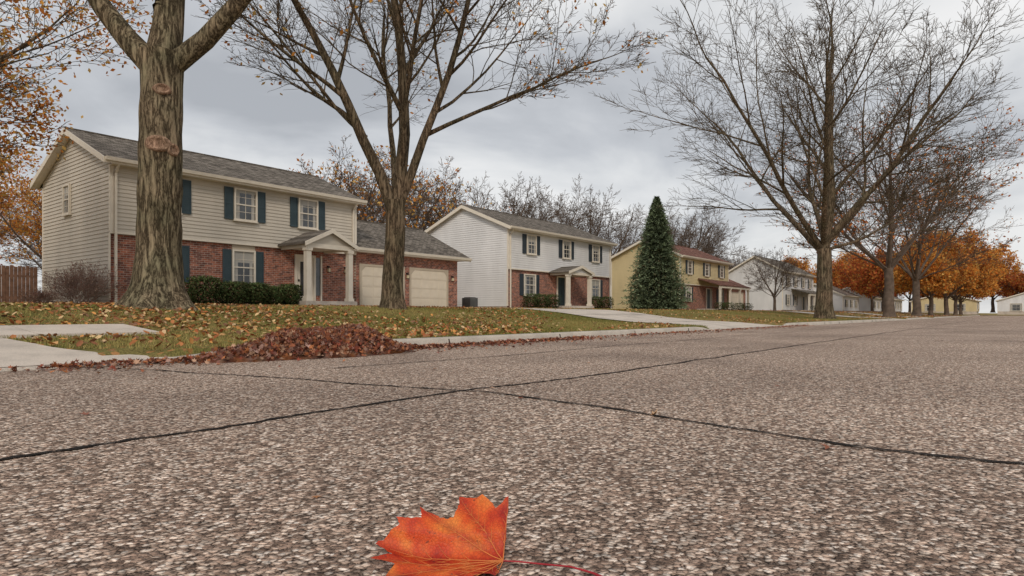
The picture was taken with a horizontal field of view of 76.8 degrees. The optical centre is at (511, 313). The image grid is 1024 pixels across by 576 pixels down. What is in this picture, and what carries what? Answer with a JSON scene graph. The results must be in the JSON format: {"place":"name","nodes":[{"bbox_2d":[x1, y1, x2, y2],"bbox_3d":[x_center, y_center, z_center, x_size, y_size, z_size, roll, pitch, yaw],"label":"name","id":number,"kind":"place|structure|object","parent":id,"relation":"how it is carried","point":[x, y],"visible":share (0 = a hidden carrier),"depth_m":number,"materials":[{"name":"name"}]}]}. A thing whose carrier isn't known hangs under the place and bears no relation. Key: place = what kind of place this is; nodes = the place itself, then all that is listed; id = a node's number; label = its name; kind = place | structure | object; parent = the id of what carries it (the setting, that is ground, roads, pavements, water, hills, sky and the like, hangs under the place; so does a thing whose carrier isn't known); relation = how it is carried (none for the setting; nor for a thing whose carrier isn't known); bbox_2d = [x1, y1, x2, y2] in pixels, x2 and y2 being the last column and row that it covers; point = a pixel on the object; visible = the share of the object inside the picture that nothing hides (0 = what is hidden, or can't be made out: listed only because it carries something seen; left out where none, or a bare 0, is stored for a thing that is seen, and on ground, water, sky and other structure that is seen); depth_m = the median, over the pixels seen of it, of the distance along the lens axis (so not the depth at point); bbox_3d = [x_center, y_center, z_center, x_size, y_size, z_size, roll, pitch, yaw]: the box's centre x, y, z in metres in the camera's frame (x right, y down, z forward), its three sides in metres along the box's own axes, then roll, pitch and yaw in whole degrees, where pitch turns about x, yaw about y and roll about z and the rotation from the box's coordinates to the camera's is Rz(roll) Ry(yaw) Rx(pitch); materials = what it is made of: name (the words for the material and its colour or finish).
{"place":"outdoors","nodes":[
{"label":"outdoors","id":0,"kind":"place"},
{"bbox_2d":[0,324,158,337],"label":"sidewalk","id":1,"kind":"structure","parent":0,"point":[35,330],"depth_m":9.08,"materials":[{"name":"concrete"}]},
{"bbox_2d":[0,337,175,366],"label":"driveway","id":2,"kind":"structure","parent":0,"point":[13,353],"depth_m":6.41,"materials":[{"name":"concrete"}]},
{"bbox_2d":[362,266,446,307],"bbox_3d":[-5.810,-1.385,35.689,0.034,2.130,6.300,0,0,38],"label":"garage door","id":3,"kind":"structure","parent":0,"point":[371,288],"depth_m":36.36,"materials":[{"name":"metal"}]},
{"bbox_2d":[0,316,1023,575],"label":"road","id":4,"kind":"structure","parent":0,"point":[724,462],"depth_m":2.26,"materials":[{"name":"asphalt"}]},
{"bbox_2d":[164,323,415,362],"bbox_3d":[-2.368,0.330,8.000,2.000,0.439,3.932,0,0,38],"label":"leaf pile","id":5,"kind":"object","parent":4,"relation":"on","point":[346,340],"visible":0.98,"depth_m":7.29,"materials":[{"name":"brown plant"}]},
{"bbox_2d":[0,324,813,373],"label":"gutter leaves","id":6,"kind":"object","parent":4,"relation":"on","point":[129,362],"visible":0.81,"depth_m":9.07,"materials":[{"name":"plant"}]},
{"bbox_2d":[371,494,601,575],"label":"maple leaf","id":7,"kind":"object","parent":4,"relation":"on","point":[468,538],"visible":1,"depth_m":1.30,"materials":[{"name":"plant"}]},
{"bbox_2d":[0,302,1023,356],"bbox_3d":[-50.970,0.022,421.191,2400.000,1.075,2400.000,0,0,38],"label":"ground","id":8,"kind":"structure","parent":0,"point":[170,352],"depth_m":12.15,"materials":[{"name":"plant"}]},
{"bbox_2d":[0,265,37,302],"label":"wooden fence","id":9,"kind":"object","parent":8,"relation":"on","point":[14,281],"visible":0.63,"depth_m":28.26,"materials":[{"name":"brown wood"}]},
{"bbox_2d":[0,143,40,239],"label":"autumn tree","id":10,"kind":"object","parent":8,"relation":"on","point":[5,195],"visible":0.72,"depth_m":37.34,"materials":[{"name":"orange plant"}]},
{"bbox_2d":[0,140,54,260],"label":"autumn tree","id":11,"kind":"object","parent":8,"relation":"on","point":[35,216],"visible":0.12,"depth_m":41.83,"materials":[{"name":"orange plant"}]},
{"bbox_2d":[19,286,57,302],"bbox_3d":[-19.355,-0.664,26.525,1.302,0.889,1.380,0,0,12],"label":"bare shrub","id":12,"kind":"object","parent":8,"relation":"on","point":[40,296],"visible":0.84,"depth_m":26.44,"materials":[{"name":"brown plant"}]},
{"bbox_2d":[32,261,99,302],"bbox_3d":[-16.407,-1.132,24.553,2.748,1.824,2.545,0,0,-27],"label":"bare shrub","id":13,"kind":"object","parent":8,"relation":"on","point":[63,279],"visible":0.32,"depth_m":24.18,"materials":[{"name":"brown plant"}]},
{"bbox_2d":[0,0,153,184],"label":"autumn tree","id":14,"kind":"object","parent":8,"relation":"on","point":[6,55],"visible":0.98,"depth_m":18.98,"materials":[{"name":"orange plant"}]},
{"bbox_2d":[28,258,130,303],"bbox_3d":[-15.523,-1.113,23.536,3.282,1.826,2.457,0,0,-9],"label":"bare shrub","id":15,"kind":"object","parent":8,"relation":"on","point":[90,282],"visible":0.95,"depth_m":23.37,"materials":[{"name":"brown plant"}]},
{"bbox_2d":[53,300,109,303],"bbox_3d":[-12.240,-0.100,33.933,7.680,0.800,18.920,0,0,38],"label":"foundation","id":16,"kind":"object","parent":8,"relation":"on","point":[103,301],"visible":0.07,"depth_m":24.67,"materials":[{"name":"concrete"}]},
{"bbox_2d":[42,139,355,301],"bbox_3d":[-12.174,-3.950,33.881,7.828,6.900,18.964,0,0,38],"label":"siding","id":17,"kind":"object","parent":16,"relation":"on","point":[82,231],"visible":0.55,"depth_m":26.77,"materials":[{"name":"plastic"}]},
{"bbox_2d":[61,183,318,281],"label":"window frames","id":18,"kind":"structure","parent":17,"relation":"attached to","point":[68,213],"depth_m":28.21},
{"bbox_2d":[64,193,312,282],"bbox_3d":[-13.306,-3.335,27.395,10.108,4.030,3.421,0,0,-24],"label":"glass","id":19,"kind":"object","parent":18,"relation":"attached to","point":[306,209],"visible":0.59,"depth_m":28.30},
{"bbox_2d":[64,186,315,283],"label":"blinds","id":20,"kind":"object","parent":18,"relation":"attached to","point":[247,257],"visible":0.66,"depth_m":28.40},
{"bbox_2d":[30,128,470,301],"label":"trim","id":21,"kind":"structure","parent":17,"relation":"attached to","point":[44,169],"depth_m":27.33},
{"bbox_2d":[114,162,358,301],"bbox_3d":[-11.268,-2.985,28.309,0.450,5.290,11.030,0,0,38],"label":"downspout","id":22,"kind":"object","parent":21,"relation":"attached to","point":[115,219],"visible":0.82,"depth_m":24.10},
{"bbox_2d":[105,156,471,260],"bbox_3d":[-8.614,-4.475,31.344,0.118,2.530,19.960,0,0,38],"label":"gutter","id":23,"kind":"object","parent":21,"relation":"attached to","point":[123,160],"visible":0.82,"depth_m":29.16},
{"bbox_2d":[182,179,324,283],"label":"shutters","id":24,"kind":"object","parent":17,"relation":"attached to","point":[226,253],"visible":0.74,"depth_m":27.73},
{"bbox_2d":[41,127,468,257],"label":"roof","id":25,"kind":"structure","parent":17,"relation":"on","point":[372,235],"depth_m":31.27,"materials":[{"name":"grey"}]},
{"bbox_2d":[87,0,251,310],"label":"maple tree","id":26,"kind":"object","parent":8,"relation":"on","point":[165,57],"visible":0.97,"depth_m":13.72,"materials":[{"name":"brown plant"}]},
{"bbox_2d":[184,275,225,303],"bbox_3d":[-12.228,-0.888,25.587,1.281,1.284,1.481,0,0,38],"label":"hedge","id":27,"kind":"object","parent":8,"relation":"on","point":[213,293],"visible":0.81,"depth_m":25.31,"materials":[{"name":"green plant"}]},
{"bbox_2d":[217,280,256,304],"bbox_3d":[-11.409,-0.813,26.616,1.252,1.118,1.362,0,0,38],"label":"hedge","id":28,"kind":"object","parent":8,"relation":"on","point":[240,294],"visible":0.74,"depth_m":26.29,"materials":[{"name":"green plant"}]},
{"bbox_2d":[246,282,272,304],"bbox_3d":[-10.832,-0.798,27.361,1.257,1.101,1.046,0,0,38],"label":"hedge","id":29,"kind":"object","parent":8,"relation":"on","point":[261,290],"visible":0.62,"depth_m":27.02,"materials":[{"name":"green plant"}]},
{"bbox_2d":[265,285,290,304],"bbox_3d":[-10.292,-0.744,28.013,1.272,0.992,1.104,0,0,38],"label":"hedge","id":30,"kind":"object","parent":8,"relation":"on","point":[276,298],"visible":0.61,"depth_m":27.66,"materials":[{"name":"green plant"}]},
{"bbox_2d":[110,234,456,306],"bbox_3d":[-12.189,-1.725,33.900,7.780,2.850,18.888,0,0,38],"label":"brick","id":31,"kind":"object","parent":8,"relation":"on","point":[206,259],"visible":0.43,"depth_m":29.80,"materials":[{"name":"brick"}]},
{"bbox_2d":[294,254,321,300],"bbox_3d":[-9.716,-1.670,30.848,0.080,2.220,1.480,0,0,38],"label":"door trim","id":32,"kind":"structure","parent":31,"relation":"attached to","point":[295,266],"depth_m":31.06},
{"bbox_2d":[300,262,303,294],"bbox_3d":[-9.817,-1.650,30.698,0.015,1.600,0.560,0,0,38],"label":"storm glass","id":33,"kind":"object","parent":32,"relation":"attached to","point":[301,274],"visible":0.21,"depth_m":30.56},
{"bbox_2d":[297,257,313,300],"bbox_3d":[-9.841,-1.620,30.717,0.045,2.120,0.920,0,0,38],"label":"door","id":34,"kind":"structure","parent":32,"relation":"attached to","point":[300,259],"depth_m":30.59,"materials":[{"name":"wood"}]},
{"bbox_2d":[316,258,319,295],"bbox_3d":[-9.415,-1.770,31.272,0.030,1.820,0.280,0,0,38],"label":"sidelight","id":35,"kind":"object","parent":32,"relation":"attached to","point":[317,276],"visible":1,"depth_m":31.27,"materials":[{"name":"grey glass"}]},
{"bbox_2d":[278,283,303,304],"bbox_3d":[-9.865,-0.807,28.576,1.253,1.111,0.986,0,0,38],"label":"hedge","id":36,"kind":"object","parent":8,"relation":"on","point":[295,294],"visible":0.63,"depth_m":28.26,"materials":[{"name":"green plant"}]},
{"bbox_2d":[293,301,356,305],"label":"porch floor","id":37,"kind":"structure","parent":8,"relation":"on","point":[345,303],"depth_m":28.96,"materials":[{"name":"concrete"}]},
{"bbox_2d":[302,247,353,301],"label":"columns","id":38,"kind":"structure","parent":37,"relation":"on","point":[308,274],"depth_m":28.54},
{"bbox_2d":[281,229,357,253],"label":"porch trim","id":39,"kind":"structure","parent":38,"relation":"on","point":[327,249],"depth_m":29.33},
{"bbox_2d":[278,229,354,248],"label":"porch roof","id":40,"kind":"structure","parent":39,"relation":"on","point":[302,238],"depth_m":29.22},
{"bbox_2d":[312,233,351,246],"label":"porch gable","id":41,"kind":"structure","parent":39,"relation":"attached to","point":[332,239],"depth_m":29.46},
{"bbox_2d":[289,136,433,230],"bbox_3d":[-14.176,-7.469,54.190,16.168,14.648,13.944,0,0,0],"label":"background tree","id":42,"kind":"object","parent":8,"relation":"on","point":[370,197],"visible":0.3,"depth_m":52.56,"materials":[{"name":"brown plant"}]},
{"bbox_2d":[300,156,474,230],"bbox_3d":[-11.043,-8.058,60.571,15.106,15.868,17.516,0,0,16],"label":"background tree","id":43,"kind":"object","parent":8,"relation":"on","point":[427,218],"visible":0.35,"depth_m":59.86,"materials":[{"name":"brown plant"}]},
{"bbox_2d":[359,263,447,305],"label":"garage trim","id":44,"kind":"structure","parent":8,"relation":"on","point":[363,266],"depth_m":35.51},
{"bbox_2d":[191,0,669,309],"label":"maple tree","id":45,"kind":"object","parent":8,"relation":"on","point":[394,197],"visible":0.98,"depth_m":18.66,"materials":[{"name":"brown plant"}]},
{"bbox_2d":[0,301,891,347],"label":"fallen leaves","id":46,"kind":"object","parent":8,"relation":"on","point":[108,305],"visible":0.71,"depth_m":12.59,"materials":[{"name":"plant"}]},
{"bbox_2d":[405,180,511,229],"bbox_3d":[-5.886,-7.174,66.372,13.364,14.038,15.495,0,0,-36],"label":"background tree","id":47,"kind":"object","parent":8,"relation":"on","point":[446,205],"visible":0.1,"depth_m":63.78,"materials":[{"name":"brown plant"}]},
{"bbox_2d":[462,297,477,306],"bbox_3d":[-2.824,-0.730,43.345,0.765,0.740,0.765,0,0,38],"label":"air conditioner","id":48,"kind":"object","parent":8,"relation":"on","point":[469,301],"visible":0.95,"depth_m":43.10,"materials":[{"name":"metal"}]},
{"bbox_2d":[457,306,506,307],"bbox_3d":[0.827,-0.120,50.436,7.680,0.760,13.620,0,0,38],"label":"foundation","id":49,"kind":"object","parent":8,"relation":"on","point":[489,306],"visible":0.07,"depth_m":43.49,"materials":[{"name":"concrete"}]},
{"bbox_2d":[428,209,609,306],"bbox_3d":[0.882,-3.975,50.393,7.856,6.950,13.664,0,0,38],"label":"siding","id":50,"kind":"object","parent":49,"relation":"on","point":[480,241],"visible":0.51,"depth_m":44.60,"materials":[{"name":"plastic"}]},
{"bbox_2d":[520,234,602,297],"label":"shutters","id":51,"kind":"object","parent":50,"relation":"attached to","point":[524,243],"visible":0.83,"depth_m":45.37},
{"bbox_2d":[524,234,599,298],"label":"window frames","id":52,"kind":"structure","parent":50,"relation":"attached to","point":[563,257],"depth_m":47.59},
{"bbox_2d":[525,236,598,296],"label":"blinds","id":53,"kind":"object","parent":52,"relation":"attached to","point":[596,248],"visible":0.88,"depth_m":45.10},
{"bbox_2d":[527,242,598,296],"bbox_3d":[3.988,-3.325,48.084,0.178,4.050,10.000,0,0,38],"label":"glass","id":54,"kind":"object","parent":52,"relation":"attached to","point":[530,283],"visible":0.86,"depth_m":44.91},
{"bbox_2d":[425,205,616,305],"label":"trim","id":55,"kind":"structure","parent":49,"relation":"on","point":[445,218],"depth_m":44.61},
{"bbox_2d":[461,204,612,242],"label":"roof","id":56,"kind":"structure","parent":55,"relation":"on","point":[529,222],"depth_m":48.17,"materials":[{"name":"grey"}]},
{"bbox_2d":[510,228,613,306],"bbox_3d":[4.144,-2.985,47.803,0.450,5.290,13.330,0,0,38],"label":"downspout","id":57,"kind":"object","parent":55,"relation":"attached to","point":[510,267],"visible":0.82,"depth_m":42.66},
{"bbox_2d":[511,225,617,244],"bbox_3d":[4.330,-5.675,47.689,0.118,0.130,14.160,0,0,38],"label":"gutter","id":58,"kind":"object","parent":55,"relation":"attached to","point":[540,231],"visible":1,"depth_m":46.61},
{"bbox_2d":[0,315,979,371],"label":"curb","id":59,"kind":"structure","parent":8,"relation":"on","point":[444,340],"depth_m":12.27,"materials":[{"name":"concrete"}]},
{"bbox_2d":[426,175,560,219],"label":"background tree","id":60,"kind":"object","parent":8,"relation":"on","point":[525,205],"visible":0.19,"depth_m":73.37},
{"bbox_2d":[0,181,1023,312],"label":"distant trees","id":61,"kind":"object","parent":8,"relation":"on","point":[1012,284],"visible":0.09,"depth_m":167.49,"materials":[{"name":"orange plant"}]},
{"bbox_2d":[520,293,541,307],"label":"hedge","id":62,"kind":"object","parent":8,"relation":"on","point":[532,301],"visible":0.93,"depth_m":42.87,"materials":[{"name":"green plant"}]},
{"bbox_2d":[532,293,552,307],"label":"hedge","id":63,"kind":"object","parent":8,"relation":"on","point":[547,303],"visible":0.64,"depth_m":43.83,"materials":[{"name":"green plant"}]},
{"bbox_2d":[491,173,601,229],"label":"background tree","id":64,"kind":"object","parent":8,"relation":"on","point":[570,220],"visible":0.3,"depth_m":81.90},
{"bbox_2d":[543,294,562,307],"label":"hedge","id":65,"kind":"object","parent":8,"relation":"on","point":[554,296],"visible":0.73,"depth_m":44.84,"materials":[{"name":"green plant"}]},
{"bbox_2d":[507,269,608,308],"bbox_3d":[3.786,-1.660,48.116,0.180,2.680,13.576,0,0,38],"label":"brick","id":66,"kind":"object","parent":8,"relation":"on","point":[547,283],"visible":0.5,"depth_m":46.59,"materials":[{"name":"brick"}]},
{"bbox_2d":[558,277,564,305],"bbox_3d":[3.627,-1.600,47.732,0.045,2.100,0.950,0,0,38],"label":"door","id":67,"kind":"structure","parent":66,"relation":"attached to","point":[561,286],"depth_m":47.75,"materials":[{"name":"black metal"}]},
{"bbox_2d":[242,304,898,332],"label":"grass","id":68,"kind":"structure","parent":8,"relation":"on","point":[728,311],"depth_m":27.44,"materials":[{"name":"plant"}]},
{"bbox_2d":[700,309,960,317],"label":"fallen leaves","id":69,"kind":"object","parent":68,"relation":"on","point":[838,312],"visible":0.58,"depth_m":68.88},
{"bbox_2d":[557,306,593,308],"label":"porch floor","id":70,"kind":"structure","parent":8,"relation":"on","point":[587,307],"depth_m":46.07,"materials":[{"name":"concrete"}]},
{"bbox_2d":[565,274,591,305],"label":"columns","id":71,"kind":"structure","parent":70,"relation":"on","point":[568,290],"depth_m":45.59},
{"bbox_2d":[550,265,594,276],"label":"porch trim","id":72,"kind":"structure","parent":71,"relation":"on","point":[574,274],"depth_m":46.42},
{"bbox_2d":[549,266,590,273],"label":"porch roof","id":73,"kind":"structure","parent":72,"relation":"on","point":[564,269],"depth_m":46.22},
{"bbox_2d":[537,184,644,255],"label":"background tree","id":74,"kind":"object","parent":8,"relation":"on","point":[597,225],"visible":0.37,"depth_m":87.47,"materials":[{"name":"plant"}]},
{"bbox_2d":[553,199,646,254],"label":"background tree","id":75,"kind":"object","parent":8,"relation":"on","point":[623,242],"visible":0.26,"depth_m":98.85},
{"bbox_2d":[616,195,695,309],"bbox_3d":[11.052,-4.592,49.966,5.880,9.188,5.812,0,0,-6],"label":"spruce tree","id":76,"kind":"object","parent":8,"relation":"on","point":[656,246],"visible":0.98,"depth_m":49.18,"materials":[{"name":"green plant"}]},
{"bbox_2d":[622,199,729,254],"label":"background tree","id":77,"kind":"object","parent":8,"relation":"on","point":[686,236],"visible":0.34,"depth_m":107.82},
{"bbox_2d":[637,203,746,268],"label":"background tree","id":78,"kind":"object","parent":8,"relation":"on","point":[715,243],"visible":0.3,"depth_m":115.48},
{"bbox_2d":[680,284,745,309],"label":"brick","id":79,"kind":"object","parent":8,"relation":"on","point":[699,294],"visible":0.29,"depth_m":69.39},
{"bbox_2d":[739,247,810,310],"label":"tree","id":80,"kind":"object","parent":8,"relation":"on","point":[784,272],"visible":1,"depth_m":67.07,"materials":[{"name":"plant"}]},
{"bbox_2d":[592,0,1023,318],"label":"elm tree","id":81,"kind":"object","parent":8,"relation":"on","point":[829,234],"visible":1,"depth_m":38.40,"materials":[{"name":"brown plant"}]},
{"bbox_2d":[832,252,908,311],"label":"red maple tree","id":82,"kind":"object","parent":8,"relation":"on","point":[848,279],"visible":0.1,"depth_m":123.56,"materials":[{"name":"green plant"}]},
{"bbox_2d":[728,85,1023,316],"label":"elm tree","id":83,"kind":"object","parent":8,"relation":"on","point":[888,301],"visible":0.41,"depth_m":57.98,"materials":[{"name":"brown plant"}]},
{"bbox_2d":[843,245,911,311],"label":"red maple tree","id":84,"kind":"object","parent":8,"relation":"on","point":[872,276],"visible":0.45,"depth_m":102.36,"materials":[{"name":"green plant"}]},
{"bbox_2d":[816,147,1022,315],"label":"elm tree","id":85,"kind":"object","parent":8,"relation":"on","point":[916,275],"visible":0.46,"depth_m":71.83,"materials":[{"name":"brown plant"}]},
{"bbox_2d":[882,225,988,315],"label":"autumn tree","id":86,"kind":"object","parent":8,"relation":"on","point":[902,280],"visible":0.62,"depth_m":86.82,"materials":[{"name":"orange plant"}]},
{"bbox_2d":[922,311,978,314],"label":"foundation","id":87,"kind":"object","parent":8,"relation":"on","point":[970,313],"visible":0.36,"depth_m":161.30,"materials":[{"name":"concrete"}]},
{"bbox_2d":[912,296,978,311],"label":"siding","id":88,"kind":"object","parent":87,"relation":"on","point":[971,305],"visible":0.55,"depth_m":163.60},
{"bbox_2d":[901,229,1012,315],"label":"autumn tree","id":89,"kind":"object","parent":8,"relation":"on","point":[975,283],"visible":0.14,"depth_m":103.23,"materials":[{"name":"orange plant"}]},
{"bbox_2d":[922,245,1001,314],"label":"autumn tree","id":90,"kind":"object","parent":8,"relation":"on","point":[956,297],"visible":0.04,"depth_m":123.32,"materials":[{"name":"orange plant"}]},
{"bbox_2d":[925,258,1000,314],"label":"autumn tree","id":91,"kind":"object","parent":8,"relation":"on","point":[960,301],"visible":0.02,"depth_m":141.42,"materials":[{"name":"orange plant"}]},
{"bbox_2d":[997,311,1023,314],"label":"foundation","id":92,"kind":"object","parent":8,"relation":"on","point":[1010,312],"visible":1,"depth_m":156.72,"materials":[{"name":"concrete"}]},
{"bbox_2d":[998,293,1023,310],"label":"siding","id":93,"kind":"object","parent":92,"relation":"on","point":[1003,304],"visible":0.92,"depth_m":156.84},
{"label":"foundation","id":94,"kind":"object","parent":8,"relation":"on","visible":0},
{"bbox_2d":[611,244,727,308],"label":"siding","id":95,"kind":"object","parent":94,"relation":"on","point":[622,263],"visible":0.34,"depth_m":68.32,"materials":[{"name":"plastic"}]},
{"bbox_2d":[687,260,723,302],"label":"window frames","id":96,"kind":"structure","parent":95,"relation":"attached to","point":[688,297],"depth_m":69.19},
{"bbox_2d":[684,260,724,302],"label":"shutters","id":97,"kind":"object","parent":96,"relation":"attached to","point":[704,275],"visible":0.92,"depth_m":70.24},
{"bbox_2d":[672,245,743,285],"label":"roof","id":98,"kind":"structure","parent":95,"relation":"on","point":[688,251],"depth_m":71.94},
{"bbox_2d":[611,241,730,308],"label":"trim","id":99,"kind":"structure","parent":94,"relation":"on","point":[626,249],"depth_m":68.23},
{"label":"foundation","id":100,"kind":"object","parent":8,"relation":"on","visible":0},
{"bbox_2d":[729,257,812,309],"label":"siding","id":101,"kind":"object","parent":100,"relation":"on","point":[760,299],"visible":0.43,"depth_m":94.81,"materials":[{"name":"plastic"}]},
{"bbox_2d":[729,256,816,309],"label":"trim","id":102,"kind":"structure","parent":100,"relation":"on","point":[779,269],"depth_m":95.11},
{"bbox_2d":[740,255,814,275],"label":"roof","id":103,"kind":"structure","parent":102,"relation":"on","point":[778,262],"depth_m":100.12,"materials":[{"name":"grey"}]},
{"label":"foundation","id":104,"kind":"object","parent":8,"relation":"on","visible":0},
{"bbox_2d":[814,285,858,310],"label":"siding","id":105,"kind":"object","parent":104,"relation":"on","point":[837,301],"visible":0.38,"depth_m":113.22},
{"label":"foundation","id":106,"kind":"object","parent":8,"relation":"on","visible":0},
{"bbox_2d":[844,288,881,310],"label":"siding","id":107,"kind":"object","parent":106,"relation":"on","point":[864,303],"visible":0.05,"depth_m":130.23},
{"bbox_2d":[0,0,1023,312],"label":"sky","id":108,"kind":"structure","parent":0,"point":[228,113],"materials":[{"name":"grey"}]},
{"bbox_2d":[520,308,778,329],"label":"driveway","id":109,"kind":"structure","parent":0,"point":[627,316],"depth_m":23.97,"materials":[{"name":"concrete"}]},
{"bbox_2d":[851,312,927,317],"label":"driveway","id":110,"kind":"structure","parent":0,"point":[879,314],"depth_m":68.57,"materials":[{"name":"concrete"}]},
{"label":"porch floor","id":111,"kind":"structure","parent":0,"visible":0},
{"bbox_2d":[718,288,749,308],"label":"columns","id":112,"kind":"structure","parent":111,"relation":"on","point":[720,295],"depth_m":68.86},
{"bbox_2d":[698,278,749,287],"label":"porch roof","id":113,"kind":"structure","parent":112,"relation":"on","point":[724,283],"depth_m":69.65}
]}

